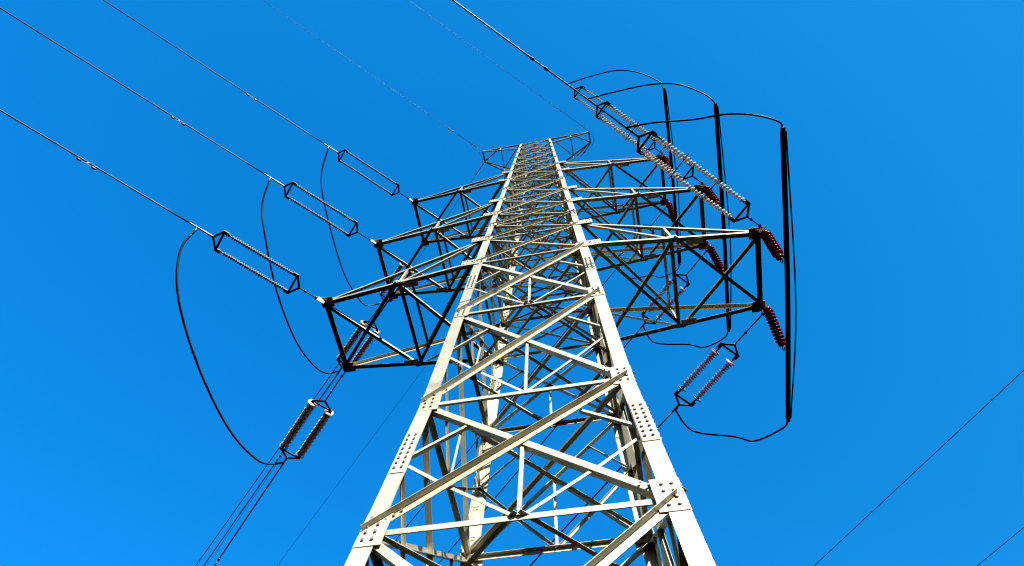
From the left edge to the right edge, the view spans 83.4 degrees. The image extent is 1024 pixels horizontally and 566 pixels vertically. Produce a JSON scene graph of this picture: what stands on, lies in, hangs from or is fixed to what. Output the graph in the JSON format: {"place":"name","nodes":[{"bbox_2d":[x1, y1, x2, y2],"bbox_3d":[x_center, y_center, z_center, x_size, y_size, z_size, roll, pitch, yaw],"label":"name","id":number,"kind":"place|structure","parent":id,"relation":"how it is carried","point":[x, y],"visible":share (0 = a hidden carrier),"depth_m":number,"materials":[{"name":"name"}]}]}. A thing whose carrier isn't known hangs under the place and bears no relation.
{"place":"outdoors","nodes":[
{"label":"outdoors","id":0,"kind":"place"},
{"bbox_2d":[0,0,1023,565],"label":"sky","id":1,"kind":"structure","parent":0,"point":[903,120],"materials":[{"name":"blue"}]},
{"label":"ground","id":2,"kind":"structure","parent":0,"visible":0},
{"bbox_2d":[0,0,1023,565],"bbox_3d":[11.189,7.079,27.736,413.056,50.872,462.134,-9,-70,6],"label":"transmission tower","id":3,"kind":"structure","parent":2,"relation":"on","point":[636,432],"depth_m":14.27,"materials":[{"name":"metal"}]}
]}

